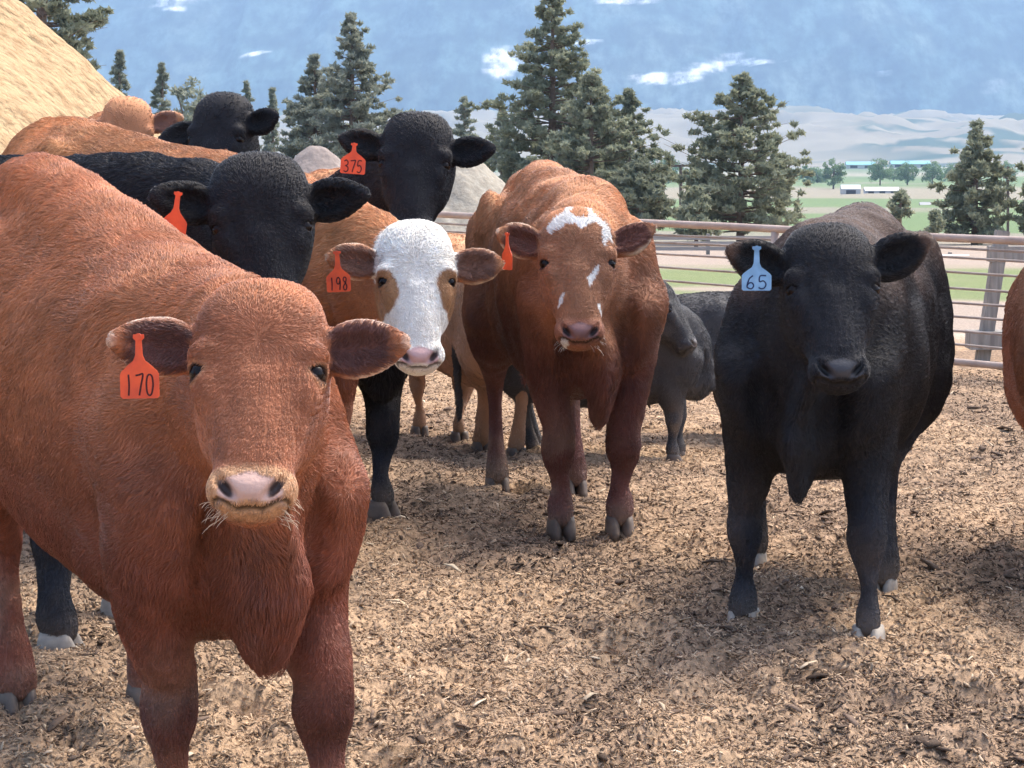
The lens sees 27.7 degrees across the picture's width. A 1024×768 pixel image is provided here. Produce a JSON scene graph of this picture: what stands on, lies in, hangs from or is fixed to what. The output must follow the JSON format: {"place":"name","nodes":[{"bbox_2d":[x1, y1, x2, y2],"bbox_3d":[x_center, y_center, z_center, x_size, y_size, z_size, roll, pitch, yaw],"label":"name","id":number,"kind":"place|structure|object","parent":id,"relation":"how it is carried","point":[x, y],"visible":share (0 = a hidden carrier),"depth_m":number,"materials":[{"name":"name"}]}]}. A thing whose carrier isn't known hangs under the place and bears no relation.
{"place":"outdoors","nodes":[
{"label":"outdoors","id":0,"kind":"place"},
{"bbox_2d":[0,167,1023,767],"bbox_3d":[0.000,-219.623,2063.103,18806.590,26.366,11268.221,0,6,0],"label":"ground","id":1,"kind":"structure","parent":0,"point":[820,199],"depth_m":5.94,"materials":[{"name":"brown soil"}]},
{"bbox_2d":[19,0,114,71],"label":"pine tree","id":2,"kind":"object","parent":1,"relation":"on","point":[78,25],"visible":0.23,"depth_m":88.80,"materials":[{"name":"green plant"}]},
{"bbox_2d":[108,49,130,96],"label":"pine tree","id":3,"kind":"object","parent":1,"relation":"on","point":[119,79],"visible":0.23,"depth_m":148.27,"materials":[{"name":"green plant"}]},
{"bbox_2d":[88,95,183,135],"bbox_3d":[-2.216,-0.715,11.018,0.866,1.556,2.330,-2,7,-21],"label":"tan cow","id":4,"kind":"object","parent":1,"relation":"on","point":[133,113],"visible":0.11,"depth_m":9.95},
{"bbox_2d":[149,62,171,113],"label":"pine tree","id":5,"kind":"object","parent":1,"relation":"on","point":[158,92],"visible":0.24,"depth_m":153.30,"materials":[{"name":"green plant"}]},
{"bbox_2d":[0,0,361,394],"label":"bedding pile","id":6,"kind":"object","parent":1,"relation":"on","point":[46,70],"visible":0.23,"depth_m":13.48,"materials":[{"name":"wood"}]},
{"bbox_2d":[0,150,370,649],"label":"black cow","id":7,"kind":"object","parent":1,"relation":"on","point":[261,214],"visible":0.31,"depth_m":5.18},
{"bbox_2d":[169,76,206,120],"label":"leafy tree","id":8,"kind":"object","parent":1,"relation":"on","point":[179,93],"visible":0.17,"depth_m":148.44,"materials":[{"name":"green plant"}]},
{"bbox_2d":[0,151,410,767],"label":"red cow","id":9,"kind":"object","parent":1,"relation":"on","point":[182,469],"visible":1,"depth_m":3.73},
{"bbox_2d":[158,91,279,152],"bbox_3d":[-1.532,-0.525,10.079,0.663,1.716,2.271,-2,7,-21],"label":"black cow","id":10,"kind":"object","parent":1,"relation":"on","point":[231,121],"visible":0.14,"depth_m":9.04},
{"bbox_2d":[240,80,262,148],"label":"pine tree","id":11,"kind":"object","parent":1,"relation":"on","point":[246,89],"visible":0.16,"depth_m":158.33,"materials":[{"name":"green plant"}]},
{"bbox_2d":[1,115,504,426],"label":"white faced cow","id":12,"kind":"object","parent":1,"relation":"on","point":[369,261],"visible":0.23,"depth_m":6.54},
{"bbox_2d":[261,87,280,152],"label":"pine tree","id":13,"kind":"object","parent":1,"relation":"on","point":[273,134],"visible":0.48,"depth_m":158.54,"materials":[{"name":"green plant"}]},
{"bbox_2d":[267,53,348,158],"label":"pine tree","id":14,"kind":"object","parent":1,"relation":"on","point":[304,132],"visible":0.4,"depth_m":131.31,"materials":[{"name":"green plant"}]},
{"bbox_2d":[293,146,340,173],"bbox_3d":[-2.750,-2.157,28.941,4.800,2.306,4.800,0,6,0],"label":"gravel pile","id":15,"kind":"object","parent":1,"relation":"on","point":[310,159],"visible":0.17,"depth_m":28.54,"materials":[{"name":"grey gravel"}]},
{"bbox_2d":[308,167,339,179],"bbox_3d":[-1.674,-0.475,11.225,2.200,1.495,0.656,1,6,5],"label":"brown cow","id":16,"kind":"object","parent":1,"relation":"on","point":[318,174],"depth_m":11.05},
{"bbox_2d":[291,11,414,159],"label":"pine tree","id":17,"kind":"object","parent":1,"relation":"on","point":[342,86],"visible":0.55,"depth_m":128.00,"materials":[{"name":"green plant"}]},
{"bbox_2d":[330,110,495,520],"bbox_3d":[-0.980,-0.278,8.327,0.712,1.586,2.408,-6,9,-43],"label":"black cow","id":18,"kind":"object","parent":1,"relation":"on","point":[402,166],"visible":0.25,"depth_m":7.51},
{"bbox_2d":[409,232,527,456],"bbox_3d":[-0.245,-0.226,10.609,0.620,1.134,2.281,-3,7,-26],"label":"tan calf","id":19,"kind":"object","parent":1,"relation":"on","point":[455,337],"visible":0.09,"depth_m":10.17},
{"bbox_2d":[434,163,504,233],"bbox_3d":[-0.660,-1.859,25.956,4.400,2.165,4.400,0,6,0],"label":"gravel pile","id":20,"kind":"object","parent":1,"relation":"on","point":[471,186],"visible":0.07,"depth_m":25.21,"materials":[{"name":"grey gravel"}]},
{"bbox_2d":[450,96,490,157],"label":"pine tree","id":21,"kind":"object","parent":1,"relation":"on","point":[461,128],"visible":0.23,"depth_m":148.52,"materials":[{"name":"green plant"}]},
{"bbox_2d":[489,109,517,180],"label":"pine tree","id":22,"kind":"object","parent":1,"relation":"on","point":[497,139],"visible":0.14,"depth_m":138.62,"materials":[{"name":"green plant"}]},
{"bbox_2d":[0,368,1023,767],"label":"wood chips","id":23,"kind":"object","parent":1,"relation":"on","point":[990,620],"visible":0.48,"depth_m":5.62,"materials":[{"name":"beige wood"}]},
{"bbox_2d":[4,370,1023,767],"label":"manure clods","id":24,"kind":"object","parent":1,"relation":"on","point":[56,722],"visible":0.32,"depth_m":5.78,"materials":[{"name":"brown soil"}]},
{"bbox_2d":[20,376,1023,767],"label":"wood splinters","id":25,"kind":"object","parent":1,"relation":"on","point":[590,694],"visible":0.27,"depth_m":5.73,"materials":[{"name":"beige wood"}]},
{"bbox_2d":[462,0,623,183],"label":"pine tree","id":26,"kind":"object","parent":1,"relation":"on","point":[540,92],"visible":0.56,"depth_m":118.05,"materials":[{"name":"green plant"}]},
{"bbox_2d":[461,159,668,540],"bbox_3d":[0.174,-0.162,8.175,0.667,1.409,2.236,-1,6,-5],"label":"brown cow","id":27,"kind":"object","parent":1,"relation":"on","point":[565,311],"visible":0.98,"depth_m":7.52},
{"bbox_2d":[451,280,715,460],"bbox_3d":[0.348,-0.067,10.015,1.231,0.903,0.604,3,7,21],"label":"dusty calf","id":28,"kind":"object","parent":1,"relation":"on","point":[684,370],"visible":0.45,"depth_m":9.84},
{"bbox_2d":[526,70,647,207],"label":"pine tree","id":29,"kind":"object","parent":1,"relation":"on","point":[580,144],"visible":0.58,"depth_m":110.59,"materials":[{"name":"green plant"}]},
{"bbox_2d":[587,87,672,198],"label":"pine tree","id":30,"kind":"object","parent":1,"relation":"on","point":[631,102],"visible":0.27,"depth_m":116.66,"materials":[{"name":"green plant"}]},
{"bbox_2d":[607,151,678,229],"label":"pine tree","id":31,"kind":"object","parent":1,"relation":"on","point":[637,183],"visible":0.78,"depth_m":103.79,"materials":[{"name":"green plant"}]},
{"bbox_2d":[650,155,682,183],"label":"leafy tree","id":32,"kind":"object","parent":1,"relation":"on","point":[664,163],"visible":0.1,"depth_m":994.28,"materials":[{"name":"green plant"}]},
{"bbox_2d":[654,164,688,219],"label":"power pole","id":33,"kind":"object","parent":1,"relation":"on","point":[680,170],"visible":0.29,"depth_m":159.11,"materials":[{"name":"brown wood"}]},
{"bbox_2d":[648,291,731,426],"bbox_3d":[1.405,-0.098,10.709,1.447,0.839,0.495,1,7,9],"label":"dusty calf","id":34,"kind":"object","parent":1,"relation":"on","point":[708,308],"visible":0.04,"depth_m":10.56},
{"bbox_2d":[671,184,722,246],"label":"pine tree","id":35,"kind":"object","parent":1,"relation":"on","point":[693,206],"visible":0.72,"depth_m":99.34,"materials":[{"name":"green plant"}]},
{"bbox_2d":[653,234,780,254],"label":"board fence","id":36,"kind":"object","parent":1,"relation":"on","point":[707,249],"visible":0.14,"depth_m":79.86,"materials":[{"name":"brown wood"}]},
{"bbox_2d":[433,211,1023,369],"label":"pipe fence","id":37,"kind":"object","parent":1,"relation":"on","point":[774,230],"visible":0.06,"depth_m":15.10,"materials":[{"name":"grey metal"}]},
{"bbox_2d":[649,70,815,240],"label":"pine tree","id":38,"kind":"object","parent":1,"relation":"on","point":[729,138],"visible":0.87,"depth_m":110.28,"materials":[{"name":"green plant"}]},
{"bbox_2d":[800,165,816,183],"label":"leafy tree","id":39,"kind":"object","parent":1,"relation":"on","point":[807,177],"visible":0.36,"depth_m":1093.44,"materials":[{"name":"green plant"}]},
{"bbox_2d":[811,166,827,182],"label":"leafy tree","id":40,"kind":"object","parent":1,"relation":"on","point":[818,172],"visible":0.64,"depth_m":1142.25,"materials":[{"name":"green plant"}]},
{"bbox_2d":[821,157,846,188],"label":"leafy tree","id":41,"kind":"object","parent":1,"relation":"on","point":[835,178],"visible":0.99,"depth_m":894.19,"materials":[{"name":"green plant"}]},
{"bbox_2d":[714,201,954,639],"bbox_3d":[0.978,0.092,6.165,0.684,1.222,2.012,1,7,10],"label":"black steer","id":42,"kind":"object","parent":1,"relation":"on","point":[834,354],"visible":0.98,"depth_m":5.55,"materials":[{"name":"black"}]},
{"bbox_2d":[840,185,860,193],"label":"farm shed","id":43,"kind":"structure","parent":1,"relation":"on","point":[850,189],"depth_m":697.17,"materials":[{"name":"grey metal"}]},
{"bbox_2d":[846,190,855,193],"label":"door","id":44,"kind":"structure","parent":43,"relation":"in","point":[847,191],"depth_m":697.03,"materials":[{"name":"grey metal"}]},
{"bbox_2d":[845,162,874,168],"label":"barn","id":45,"kind":"structure","parent":1,"relation":"on","point":[856,165],"depth_m":1492.00,"materials":[{"name":"teal"}]},
{"bbox_2d":[867,158,893,184],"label":"leafy tree","id":46,"kind":"object","parent":1,"relation":"on","point":[878,171],"visible":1,"depth_m":992.91,"materials":[{"name":"green plant"}]},
{"bbox_2d":[863,187,898,192],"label":"farm shed","id":47,"kind":"structure","parent":1,"relation":"on","point":[879,189],"depth_m":717.48,"materials":[{"name":"grey metal"}]},
{"bbox_2d":[884,165,902,180],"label":"leafy tree","id":48,"kind":"object","parent":1,"relation":"on","point":[894,171],"visible":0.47,"depth_m":1192.76,"materials":[{"name":"green plant"}]},
{"bbox_2d":[886,188,915,223],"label":"pine tree","id":49,"kind":"object","parent":1,"relation":"on","point":[900,209],"visible":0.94,"depth_m":99.44,"materials":[{"name":"green plant"}]},
{"bbox_2d":[895,160,918,184],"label":"leafy tree","id":50,"kind":"object","parent":1,"relation":"on","point":[906,173],"visible":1,"depth_m":993.60,"materials":[{"name":"green plant"}]},
{"bbox_2d":[889,161,929,167],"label":"barn","id":51,"kind":"structure","parent":1,"relation":"on","point":[918,164],"depth_m":1492.10,"materials":[{"name":"teal"}]},
{"bbox_2d":[919,202,930,204],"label":"shed","id":52,"kind":"structure","parent":1,"relation":"on","point":[924,203],"depth_m":419.13,"materials":[{"name":"white metal"}]},
{"bbox_2d":[920,160,944,183],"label":"leafy tree","id":53,"kind":"object","parent":1,"relation":"on","point":[931,173],"visible":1,"depth_m":993.67,"materials":[{"name":"green plant"}]},
{"bbox_2d":[923,209,945,241],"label":"pine tree","id":54,"kind":"object","parent":1,"relation":"on","point":[937,223],"visible":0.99,"depth_m":94.53,"materials":[{"name":"green plant"}]},
{"bbox_2d":[939,162,955,180],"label":"leafy tree","id":55,"kind":"object","parent":1,"relation":"on","point":[950,167],"visible":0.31,"depth_m":1193.14,"materials":[{"name":"green plant"}]},
{"bbox_2d":[926,117,1016,244],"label":"pine tree","id":56,"kind":"object","parent":1,"relation":"on","point":[973,167],"visible":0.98,"depth_m":110.84,"materials":[{"name":"green plant"}]},
{"bbox_2d":[965,230,1023,360],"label":"timber post","id":57,"kind":"object","parent":1,"relation":"on","point":[994,283],"visible":0.7,"depth_m":16.17,"materials":[{"name":"grey wood"}]},
{"bbox_2d":[1003,166,1008,229],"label":"utility pole","id":58,"kind":"object","parent":1,"relation":"on","point":[1007,226],"visible":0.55,"depth_m":129.52,"materials":[{"name":"brown wood"}]},
{"bbox_2d":[1001,160,1018,180],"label":"leafy tree","id":59,"kind":"object","parent":1,"relation":"on","point":[1010,166],"visible":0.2,"depth_m":1094.55,"materials":[{"name":"green plant"}]},
{"bbox_2d":[1002,267,1023,430],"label":"red cow","id":60,"kind":"object","parent":1,"relation":"on","point":[1013,346],"visible":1,"depth_m":7.01},
{"bbox_2d":[1005,148,1023,234],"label":"pine tree","id":61,"kind":"object","parent":1,"relation":"on","point":[1019,209],"visible":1,"depth_m":111.51,"materials":[{"name":"green plant"}]},
{"bbox_2d":[24,0,1023,115],"bbox_3d":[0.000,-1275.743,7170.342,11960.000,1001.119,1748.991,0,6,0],"label":"mountain","id":62,"kind":"structure","parent":0,"point":[877,57],"depth_m":6756.56,"materials":[{"name":"blue"}]},
{"bbox_2d":[152,105,1023,166],"bbox_3d":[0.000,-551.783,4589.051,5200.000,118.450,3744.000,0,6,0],"label":"hills","id":63,"kind":"structure","parent":0,"point":[925,135],"depth_m":3750.36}
]}

